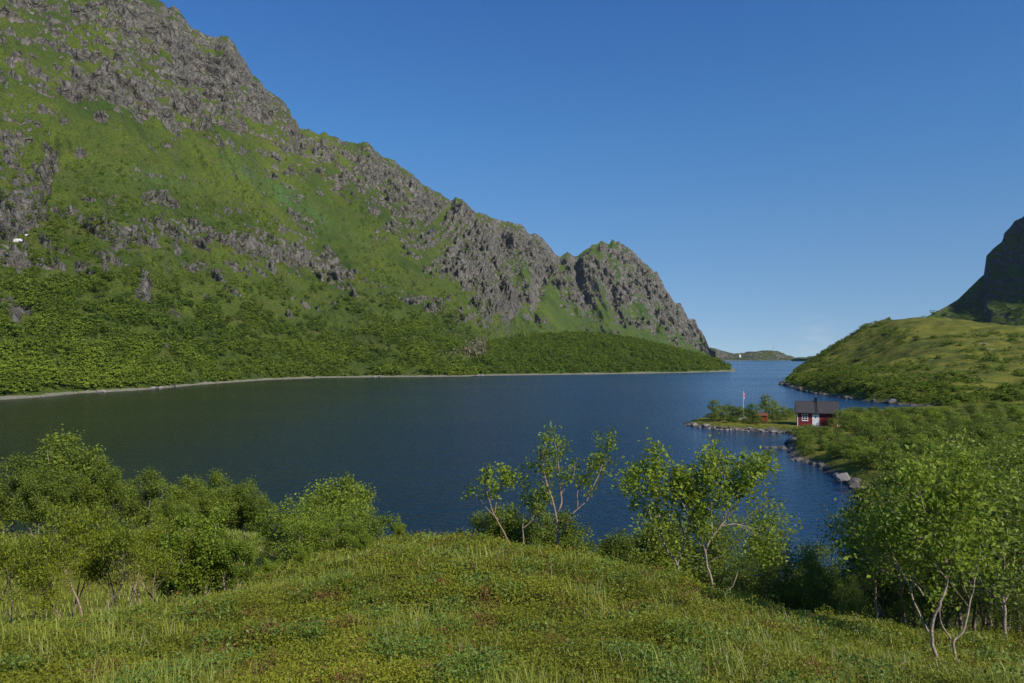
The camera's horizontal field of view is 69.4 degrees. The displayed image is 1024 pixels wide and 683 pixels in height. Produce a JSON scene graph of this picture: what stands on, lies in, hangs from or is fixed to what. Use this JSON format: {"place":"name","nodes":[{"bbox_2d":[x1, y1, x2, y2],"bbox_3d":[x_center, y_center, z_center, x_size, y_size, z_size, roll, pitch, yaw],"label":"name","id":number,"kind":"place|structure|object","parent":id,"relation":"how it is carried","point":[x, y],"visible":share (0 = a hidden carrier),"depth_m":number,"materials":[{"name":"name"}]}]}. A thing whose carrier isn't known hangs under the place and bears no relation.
{"place":"outdoors","nodes":[
{"label":"outdoors","id":0,"kind":"place"},
{"bbox_2d":[0,0,714,399],"bbox_3d":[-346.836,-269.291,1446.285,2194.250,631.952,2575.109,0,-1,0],"label":"mountain","id":1,"kind":"structure","parent":0,"point":[70,70],"depth_m":812.11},
{"bbox_2d":[0,81,705,392],"bbox_3d":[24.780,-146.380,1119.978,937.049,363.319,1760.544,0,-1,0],"label":"birch woodland","id":2,"kind":"object","parent":1,"relation":"on","point":[26,364],"visible":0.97,"depth_m":449.00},
{"bbox_2d":[444,336,487,357],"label":"pale grove","id":3,"kind":"object","parent":1,"relation":"on","point":[477,348],"visible":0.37,"depth_m":615.63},
{"bbox_2d":[0,357,915,597],"bbox_3d":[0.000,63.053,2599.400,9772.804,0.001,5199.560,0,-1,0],"label":"water","id":4,"kind":"structure","parent":0,"point":[417,452],"depth_m":138.12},
{"bbox_2d":[1,536,1014,682],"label":"grass","id":5,"kind":"structure","parent":0,"point":[464,646],"depth_m":5.20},
{"bbox_2d":[0,317,1023,682],"bbox_3d":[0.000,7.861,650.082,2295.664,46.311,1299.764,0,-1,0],"label":"ground","id":6,"kind":"structure","parent":0,"point":[938,329],"depth_m":195.23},
{"bbox_2d":[0,450,37,532],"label":"birch tree","id":7,"kind":"object","parent":6,"relation":"on","point":[6,503],"visible":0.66,"depth_m":25.97,"materials":[{"name":"green plant"}]},
{"bbox_2d":[0,517,40,600],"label":"rowan tree","id":8,"kind":"object","parent":6,"relation":"on","point":[2,525],"visible":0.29,"depth_m":12.09,"materials":[{"name":"green plant"}]},
{"bbox_2d":[4,472,73,535],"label":"birch tree","id":9,"kind":"object","parent":6,"relation":"on","point":[31,492],"visible":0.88,"depth_m":23.65,"materials":[{"name":"green plant"}]},
{"bbox_2d":[0,520,86,623],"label":"rowan tree","id":10,"kind":"object","parent":6,"relation":"on","point":[7,558],"visible":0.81,"depth_m":11.22,"materials":[{"name":"green plant"}]},
{"bbox_2d":[22,462,88,533],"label":"birch tree","id":11,"kind":"object","parent":6,"relation":"on","point":[40,472],"visible":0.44,"depth_m":24.83,"materials":[{"name":"green plant"}]},
{"bbox_2d":[2,508,126,619],"bbox_3d":[-7.255,3.880,11.992,1.886,2.191,1.225,0,-1,4],"label":"rowan tree","id":12,"kind":"object","parent":6,"relation":"on","point":[85,534],"visible":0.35,"depth_m":11.93,"materials":[{"name":"green plant"}]},
{"bbox_2d":[17,423,125,532],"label":"birch tree","id":13,"kind":"object","parent":6,"relation":"on","point":[56,460],"visible":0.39,"depth_m":26.65,"materials":[{"name":"green plant"}]},
{"bbox_2d":[0,499,154,618],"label":"rowan tree","id":14,"kind":"object","parent":6,"relation":"on","point":[121,539],"visible":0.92,"depth_m":11.17,"materials":[{"name":"green plant"}]},
{"bbox_2d":[60,454,125,529],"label":"birch tree","id":15,"kind":"object","parent":6,"relation":"on","point":[101,466],"visible":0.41,"depth_m":26.10,"materials":[{"name":"green plant"}]},
{"bbox_2d":[80,465,134,526],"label":"birch tree","id":16,"kind":"object","parent":6,"relation":"on","point":[105,501],"visible":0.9,"depth_m":25.71,"materials":[{"name":"green plant"}]},
{"bbox_2d":[62,504,175,609],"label":"birch tree","id":17,"kind":"object","parent":6,"relation":"on","point":[89,575],"visible":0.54,"depth_m":12.01,"materials":[{"name":"green plant"}]},
{"bbox_2d":[98,518,181,605],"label":"rowan tree","id":18,"kind":"object","parent":6,"relation":"on","point":[165,564],"visible":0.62,"depth_m":11.65,"materials":[{"name":"green plant"}]},
{"bbox_2d":[118,465,167,530],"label":"birch tree","id":19,"kind":"object","parent":6,"relation":"on","point":[136,506],"visible":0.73,"depth_m":27.82,"materials":[{"name":"green plant"}]},
{"bbox_2d":[101,513,203,604],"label":"rowan tree","id":20,"kind":"object","parent":6,"relation":"on","point":[169,528],"visible":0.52,"depth_m":12.86,"materials":[{"name":"green plant"}]},
{"bbox_2d":[146,493,179,525],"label":"birch tree","id":21,"kind":"object","parent":6,"relation":"on","point":[169,507],"visible":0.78,"depth_m":24.78,"materials":[{"name":"green plant"}]},
{"bbox_2d":[142,474,199,526],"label":"birch tree","id":22,"kind":"object","parent":6,"relation":"on","point":[182,494],"visible":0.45,"depth_m":27.59,"materials":[{"name":"green plant"}]},
{"bbox_2d":[148,532,207,599],"bbox_3d":[-5.990,4.216,13.393,1.019,1.648,1.264,1,-1,-44],"label":"willow bush","id":23,"kind":"object","parent":6,"relation":"on","point":[163,590],"visible":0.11,"depth_m":13.29,"materials":[{"name":"green plant"}]},
{"bbox_2d":[173,496,199,528],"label":"birch tree","id":24,"kind":"object","parent":6,"relation":"on","point":[187,508],"visible":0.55,"depth_m":24.39,"materials":[{"name":"green plant"}]},
{"bbox_2d":[174,476,211,528],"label":"birch tree","id":25,"kind":"object","parent":6,"relation":"on","point":[195,486],"visible":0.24,"depth_m":28.52,"materials":[{"name":"green plant"}]},
{"bbox_2d":[154,498,234,599],"bbox_3d":[-5.318,3.744,12.742,1.355,2.012,1.394,0,-1,2],"label":"willow bush","id":26,"kind":"object","parent":6,"relation":"on","point":[199,568],"visible":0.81,"depth_m":12.47,"materials":[{"name":"green plant"}]},
{"bbox_2d":[191,484,241,525],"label":"birch tree","id":27,"kind":"object","parent":6,"relation":"on","point":[209,502],"visible":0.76,"depth_m":25.68,"materials":[{"name":"green plant"}]},
{"bbox_2d":[195,467,257,531],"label":"birch tree","id":28,"kind":"object","parent":6,"relation":"on","point":[219,479],"visible":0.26,"depth_m":27.62,"materials":[{"name":"green plant"}]},
{"bbox_2d":[0,526,458,629],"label":"meadow grass","id":29,"kind":"structure","parent":6,"relation":"on","point":[156,597],"depth_m":13.24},
{"bbox_2d":[208,524,258,590],"bbox_3d":[-4.727,3.770,12.549,0.845,1.292,0.841,0,-1,23],"label":"willow bush","id":30,"kind":"object","parent":6,"relation":"on","point":[226,564],"visible":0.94,"depth_m":12.48,"materials":[{"name":"green plant"}]},
{"bbox_2d":[225,481,269,531],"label":"birch tree","id":31,"kind":"object","parent":6,"relation":"on","point":[241,489],"visible":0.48,"depth_m":27.13,"materials":[{"name":"green plant"}]},
{"bbox_2d":[239,493,281,532],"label":"birch tree","id":32,"kind":"object","parent":6,"relation":"on","point":[258,507],"visible":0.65,"depth_m":26.66,"materials":[{"name":"green plant"}]},
{"bbox_2d":[259,558,282,576],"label":"willow bush","id":33,"kind":"object","parent":6,"relation":"on","point":[268,566],"visible":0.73,"depth_m":12.30,"materials":[{"name":"green plant"}]},
{"bbox_2d":[248,494,343,564],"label":"birch tree","id":34,"kind":"object","parent":6,"relation":"on","point":[268,532],"visible":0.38,"depth_m":16.43,"materials":[{"name":"green plant"}]},
{"bbox_2d":[292,541,312,566],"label":"willow bush","id":35,"kind":"object","parent":6,"relation":"on","point":[301,555],"visible":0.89,"depth_m":12.07,"materials":[{"name":"green plant"}]},
{"bbox_2d":[269,510,348,563],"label":"birch tree","id":36,"kind":"object","parent":6,"relation":"on","point":[304,527],"visible":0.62,"depth_m":15.01,"materials":[{"name":"green plant"}]},
{"bbox_2d":[267,477,389,553],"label":"birch tree","id":37,"kind":"object","parent":6,"relation":"on","point":[323,492],"visible":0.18,"depth_m":17.62,"materials":[{"name":"green plant"}]},
{"bbox_2d":[310,516,375,553],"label":"birch tree","id":38,"kind":"object","parent":6,"relation":"on","point":[349,537],"visible":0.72,"depth_m":15.03,"materials":[{"name":"green plant"}]},
{"bbox_2d":[309,470,379,532],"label":"birch tree","id":39,"kind":"object","parent":6,"relation":"on","point":[347,482],"visible":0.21,"depth_m":17.93,"materials":[{"name":"green plant"}]},
{"bbox_2d":[313,503,399,551],"bbox_3d":[-3.369,4.233,15.798,1.971,1.527,1.526,1,-1,-26],"label":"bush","id":40,"kind":"object","parent":6,"relation":"on","point":[375,529],"visible":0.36,"depth_m":15.88,"materials":[{"name":"green plant"}]},
{"bbox_2d":[351,527,373,551],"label":"willow bush","id":41,"kind":"object","parent":6,"relation":"on","point":[361,540],"visible":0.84,"depth_m":11.50,"materials":[{"name":"green plant"}]},
{"bbox_2d":[389,514,406,540],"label":"willow sapling","id":42,"kind":"object","parent":6,"relation":"on","point":[397,528],"visible":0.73,"depth_m":12.79,"materials":[{"name":"plant"}]},
{"bbox_2d":[459,461,522,541],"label":"willow tree","id":43,"kind":"object","parent":6,"relation":"on","point":[505,477],"visible":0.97,"depth_m":12.79,"materials":[{"name":"green plant"}]},
{"bbox_2d":[464,502,530,541],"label":"birch bush","id":44,"kind":"object","parent":6,"relation":"on","point":[480,523],"visible":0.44,"depth_m":14.30,"materials":[{"name":"green plant"}]},
{"bbox_2d":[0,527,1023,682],"bbox_3d":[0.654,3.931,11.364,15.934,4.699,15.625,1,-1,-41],"label":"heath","id":45,"kind":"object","parent":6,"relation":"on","point":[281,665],"visible":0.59,"depth_m":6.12,"materials":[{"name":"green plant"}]},
{"bbox_2d":[0,527,1023,682],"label":"herbs","id":46,"kind":"object","parent":6,"relation":"on","point":[461,655],"visible":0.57,"depth_m":5.66,"materials":[{"name":"green plant"}]},
{"bbox_2d":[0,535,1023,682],"bbox_3d":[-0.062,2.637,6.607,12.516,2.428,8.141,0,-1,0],"label":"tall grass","id":47,"kind":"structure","parent":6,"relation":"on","point":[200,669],"depth_m":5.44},
{"bbox_2d":[483,500,560,551],"bbox_3d":[0.194,3.892,14.428,1.511,1.525,1.497,0,-1,1],"label":"birch bush","id":48,"kind":"object","parent":6,"relation":"on","point":[530,535],"visible":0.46,"depth_m":14.23,"materials":[{"name":"green plant"}]},
{"bbox_2d":[503,465,557,542],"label":"willow tree","id":49,"kind":"object","parent":6,"relation":"on","point":[536,499],"visible":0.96,"depth_m":12.76,"materials":[{"name":"green plant"}]},
{"bbox_2d":[533,506,601,552],"bbox_3d":[1.065,4.233,14.659,1.528,1.882,2.009,0,-1,1],"label":"birch bush","id":50,"kind":"object","parent":6,"relation":"on","point":[570,536],"visible":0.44,"depth_m":14.70,"materials":[{"name":"green plant"}]},
{"bbox_2d":[523,421,624,544],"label":"willow tree","id":51,"kind":"object","parent":6,"relation":"on","point":[548,471],"visible":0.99,"depth_m":12.66,"materials":[{"name":"green plant"}]},
{"bbox_2d":[580,527,655,568],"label":"birch bush","id":52,"kind":"object","parent":6,"relation":"on","point":[625,541],"visible":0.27,"depth_m":15.11,"materials":[{"name":"green plant"}]},
{"bbox_2d":[590,519,679,571],"bbox_3d":[2.633,5.099,16.151,2.107,2.502,2.457,0,-1,21],"label":"birch bush","id":53,"kind":"object","parent":6,"relation":"on","point":[652,556],"visible":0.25,"depth_m":15.70,"materials":[{"name":"green plant"}]},
{"bbox_2d":[608,427,726,573],"bbox_3d":[2.333,2.606,11.343,1.886,2.620,1.016,0,-1,-8],"label":"willow tree","id":54,"kind":"object","parent":6,"relation":"on","point":[679,474],"visible":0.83,"depth_m":11.27,"materials":[{"name":"green plant"}]},
{"bbox_2d":[615,514,720,585],"bbox_3d":[3.317,5.291,16.267,2.470,3.044,3.250,0,-1,18],"label":"birch bush","id":55,"kind":"object","parent":6,"relation":"on","point":[688,554],"visible":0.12,"depth_m":16.39,"materials":[{"name":"green plant"}]},
{"bbox_2d":[657,508,747,593],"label":"birch tree","id":56,"kind":"object","parent":6,"relation":"on","point":[713,571],"visible":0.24,"depth_m":16.30,"materials":[{"name":"green plant"}]},
{"bbox_2d":[706,399,723,421],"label":"birch bush","id":57,"kind":"object","parent":6,"relation":"on","point":[715,413],"visible":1,"depth_m":157.39,"materials":[{"name":"green plant"}]},
{"bbox_2d":[641,432,802,588],"bbox_3d":[3.182,2.712,11.340,2.274,2.610,1.772,-1,-1,28],"label":"willow tree","id":58,"kind":"object","parent":6,"relation":"on","point":[729,489],"visible":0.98,"depth_m":11.14,"materials":[{"name":"green plant"}]},
{"bbox_2d":[671,502,814,609],"bbox_3d":[5.101,5.631,17.096,3.267,3.904,2.897,1,-1,-29],"label":"birch tree","id":59,"kind":"object","parent":6,"relation":"on","point":[734,536],"visible":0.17,"depth_m":17.07,"materials":[{"name":"green plant"}]},
{"bbox_2d":[742,403,762,420],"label":"birch bush","id":60,"kind":"object","parent":6,"relation":"on","point":[753,414],"visible":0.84,"depth_m":155.45,"materials":[{"name":"green plant"}]},
{"bbox_2d":[718,528,797,609],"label":"birch tree","id":61,"kind":"object","parent":6,"relation":"on","point":[772,587],"visible":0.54,"depth_m":14.73,"materials":[{"name":"green plant"}]},
{"bbox_2d":[756,394,772,415],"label":"birch bush","id":62,"kind":"object","parent":6,"relation":"on","point":[763,403],"visible":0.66,"depth_m":161.07,"materials":[{"name":"green plant"}]},
{"bbox_2d":[707,497,827,610],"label":"birch tree","id":63,"kind":"object","parent":6,"relation":"on","point":[801,553],"visible":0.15,"depth_m":17.58,"materials":[{"name":"green plant"}]},
{"bbox_2d":[764,400,780,422],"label":"birch bush","id":64,"kind":"object","parent":6,"relation":"on","point":[774,404],"visible":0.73,"depth_m":156.29,"materials":[{"name":"green plant"}]},
{"bbox_2d":[753,546,830,615],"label":"birch tree","id":65,"kind":"object","parent":6,"relation":"on","point":[797,600],"visible":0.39,"depth_m":16.65,"materials":[{"name":"green plant"}]},
{"bbox_2d":[795,397,839,426],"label":"cabin","id":66,"kind":"object","parent":6,"relation":"on","point":[815,412],"visible":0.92,"depth_m":149.13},
{"bbox_2d":[811,425,833,437],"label":"birch bush","id":67,"kind":"object","parent":6,"relation":"on","point":[824,433],"visible":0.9,"depth_m":118.13,"materials":[{"name":"green plant"}]},
{"bbox_2d":[794,537,851,613],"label":"birch tree","id":68,"kind":"object","parent":6,"relation":"on","point":[824,554],"visible":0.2,"depth_m":18.50,"materials":[{"name":"green plant"}]},
{"bbox_2d":[795,547,887,620],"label":"birch tree","id":69,"kind":"object","parent":6,"relation":"on","point":[825,583],"visible":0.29,"depth_m":15.49,"materials":[{"name":"green plant"}]},
{"bbox_2d":[833,472,849,483],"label":"boulder","id":70,"kind":"object","parent":6,"relation":"on","point":[841,478],"visible":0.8,"depth_m":86.62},
{"bbox_2d":[832,570,873,619],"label":"birch tree","id":71,"kind":"object","parent":6,"relation":"on","point":[851,602],"visible":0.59,"depth_m":12.36,"materials":[{"name":"green plant"}]},
{"bbox_2d":[848,434,872,454],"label":"birch bush","id":72,"kind":"object","parent":6,"relation":"on","point":[865,442],"visible":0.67,"depth_m":97.07,"materials":[{"name":"green plant"}]},
{"bbox_2d":[850,446,880,466],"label":"birch bush","id":73,"kind":"object","parent":6,"relation":"on","point":[858,457],"visible":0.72,"depth_m":89.78,"materials":[{"name":"green plant"}]},
{"bbox_2d":[716,589,1023,682],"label":"meadow grass","id":74,"kind":"structure","parent":6,"relation":"on","point":[891,658],"depth_m":7.35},
{"bbox_2d":[854,424,887,446],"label":"birch bush","id":75,"kind":"object","parent":6,"relation":"on","point":[877,434],"visible":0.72,"depth_m":105.17,"materials":[{"name":"green plant"}]},
{"bbox_2d":[863,440,905,468],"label":"birch bush","id":76,"kind":"object","parent":6,"relation":"on","point":[896,447],"visible":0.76,"depth_m":86.38,"materials":[{"name":"green plant"}]},
{"bbox_2d":[849,503,922,620],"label":"birch tree","id":77,"kind":"object","parent":6,"relation":"on","point":[862,571],"visible":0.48,"depth_m":10.78,"materials":[{"name":"green plant"}]},
{"bbox_2d":[844,524,930,627],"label":"birch tree","id":78,"kind":"object","parent":6,"relation":"on","point":[885,603],"visible":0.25,"depth_m":13.25,"materials":[{"name":"green plant"}]},
{"bbox_2d":[875,426,901,442],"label":"birch bush","id":79,"kind":"object","parent":6,"relation":"on","point":[888,429],"visible":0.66,"depth_m":106.16,"materials":[{"name":"green plant"}]},
{"bbox_2d":[834,476,949,619],"bbox_3d":[8.102,4.719,15.655,2.364,3.650,2.758,-1,-1,36],"label":"birch tree","id":80,"kind":"object","parent":6,"relation":"on","point":[860,492],"visible":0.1,"depth_m":16.00,"materials":[{"name":"green plant"}]},
{"bbox_2d":[816,484,976,621],"bbox_3d":[7.115,4.377,13.993,2.212,3.509,2.760,0,-1,3],"label":"birch tree","id":81,"kind":"object","parent":6,"relation":"on","point":[849,560],"visible":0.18,"depth_m":14.57,"materials":[{"name":"green plant"}]},
{"bbox_2d":[874,451,919,482],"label":"birch bush","id":82,"kind":"object","parent":6,"relation":"on","point":[890,457],"visible":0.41,"depth_m":77.77,"materials":[{"name":"green plant"}]},
{"bbox_2d":[892,422,913,442],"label":"birch bush","id":83,"kind":"object","parent":6,"relation":"on","point":[908,429],"visible":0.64,"depth_m":108.84,"materials":[{"name":"green plant"}]},
{"bbox_2d":[783,317,1023,404],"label":"hill scrub","id":84,"kind":"object","parent":6,"relation":"on","point":[909,395],"visible":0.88,"depth_m":281.04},
{"bbox_2d":[897,437,922,456],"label":"birch bush","id":85,"kind":"object","parent":6,"relation":"on","point":[909,440],"visible":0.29,"depth_m":92.92,"materials":[{"name":"green plant"}]},
{"bbox_2d":[844,453,987,629],"bbox_3d":[6.965,3.684,13.008,2.696,3.343,2.517,1,-1,-33],"label":"birch tree","id":86,"kind":"object","parent":6,"relation":"on","point":[893,490],"visible":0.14,"depth_m":12.93,"materials":[{"name":"green plant"}]},
{"bbox_2d":[899,432,934,453],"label":"birch bush","id":87,"kind":"object","parent":6,"relation":"on","point":[923,437],"visible":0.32,"depth_m":94.15,"materials":[{"name":"green plant"}]},
{"bbox_2d":[824,425,1023,661],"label":"birch tree","id":88,"kind":"object","parent":6,"relation":"on","point":[958,495],"visible":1,"depth_m":7.72,"materials":[{"name":"green plant"}]},
{"bbox_2d":[909,442,943,463],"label":"birch bush","id":89,"kind":"object","parent":6,"relation":"on","point":[922,449],"visible":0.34,"depth_m":85.11,"materials":[{"name":"green plant"}]},
{"bbox_2d":[882,539,978,632],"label":"birch tree","id":90,"kind":"object","parent":6,"relation":"on","point":[920,599],"visible":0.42,"depth_m":12.13,"materials":[{"name":"green plant"}]},
{"bbox_2d":[926,413,947,424],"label":"birch bush","id":91,"kind":"object","parent":6,"relation":"on","point":[936,419],"visible":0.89,"depth_m":136.32,"materials":[{"name":"green plant"}]},
{"bbox_2d":[872,453,1008,626],"bbox_3d":[8.983,4.289,15.686,2.971,3.896,2.943,-1,-1,41],"label":"birch tree","id":92,"kind":"object","parent":6,"relation":"on","point":[956,620],"visible":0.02,"depth_m":15.50,"materials":[{"name":"green plant"}]},
{"bbox_2d":[908,451,1023,631],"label":"birch tree","id":93,"kind":"object","parent":6,"relation":"on","point":[960,622],"visible":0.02,"depth_m":13.14,"materials":[{"name":"green plant"}]},
{"bbox_2d":[922,458,1023,639],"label":"birch tree","id":94,"kind":"object","parent":6,"relation":"on","point":[1014,523],"visible":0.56,"depth_m":9.48,"materials":[{"name":"green plant"}]},
{"bbox_2d":[923,420,1023,633],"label":"birch tree","id":95,"kind":"object","parent":6,"relation":"on","point":[1010,452],"visible":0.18,"depth_m":12.15,"materials":[{"name":"green plant"}]},
{"bbox_2d":[963,424,988,443],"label":"birch bush","id":96,"kind":"object","parent":6,"relation":"on","point":[974,435],"visible":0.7,"depth_m":104.44,"materials":[{"name":"green plant"}]},
{"bbox_2d":[942,533,1023,633],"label":"birch tree","id":97,"kind":"object","parent":6,"relation":"on","point":[996,618],"visible":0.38,"depth_m":11.25,"materials":[{"name":"green plant"}]},
{"bbox_2d":[966,459,1023,575],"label":"birch tree","id":98,"kind":"object","parent":6,"relation":"on","point":[1009,507],"visible":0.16,"depth_m":10.73,"materials":[{"name":"green plant"}]},
{"bbox_2d":[985,408,1008,420],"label":"birch bush","id":99,"kind":"object","parent":6,"relation":"on","point":[999,415],"visible":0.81,"depth_m":139.92,"materials":[{"name":"green plant"}]},
{"bbox_2d":[984,568,1023,632],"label":"birch tree","id":100,"kind":"object","parent":6,"relation":"on","point":[1022,605],"visible":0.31,"depth_m":11.96,"materials":[{"name":"green plant"}]},
{"bbox_2d":[991,419,1017,434],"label":"birch bush","id":101,"kind":"object","parent":6,"relation":"on","point":[1005,423],"visible":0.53,"depth_m":111.93,"materials":[{"name":"green plant"}]},
{"bbox_2d":[1005,404,1023,420],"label":"birch bush","id":102,"kind":"object","parent":6,"relation":"on","point":[1013,411],"visible":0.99,"depth_m":144.44,"materials":[{"name":"green plant"}]},
{"bbox_2d":[159,0,1023,356],"label":"sky","id":103,"kind":"structure","parent":0,"point":[796,176],"materials":[{"name":"blue"}]},
{"bbox_2d":[474,335,735,375],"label":"peninsula","id":104,"kind":"object","parent":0,"point":[558,372],"visible":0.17,"depth_m":608.84,"materials":[{"name":"green plant"}]},
{"bbox_2d":[466,330,731,372],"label":"birch woodland","id":105,"kind":"object","parent":104,"relation":"on","point":[671,355],"visible":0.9,"depth_m":652.14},
{"bbox_2d":[709,347,793,360],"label":"headland","id":106,"kind":"structure","parent":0,"point":[763,355],"depth_m":2178.78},
{"bbox_2d":[928,217,1023,325],"bbox_3d":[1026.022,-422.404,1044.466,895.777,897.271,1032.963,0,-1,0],"label":"shaded mountain","id":107,"kind":"structure","parent":0,"point":[1001,279],"depth_m":1271.51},
{"bbox_2d":[922,300,1023,325],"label":"mountain scrub","id":108,"kind":"object","parent":107,"relation":"on","point":[997,318],"visible":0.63,"depth_m":1197.71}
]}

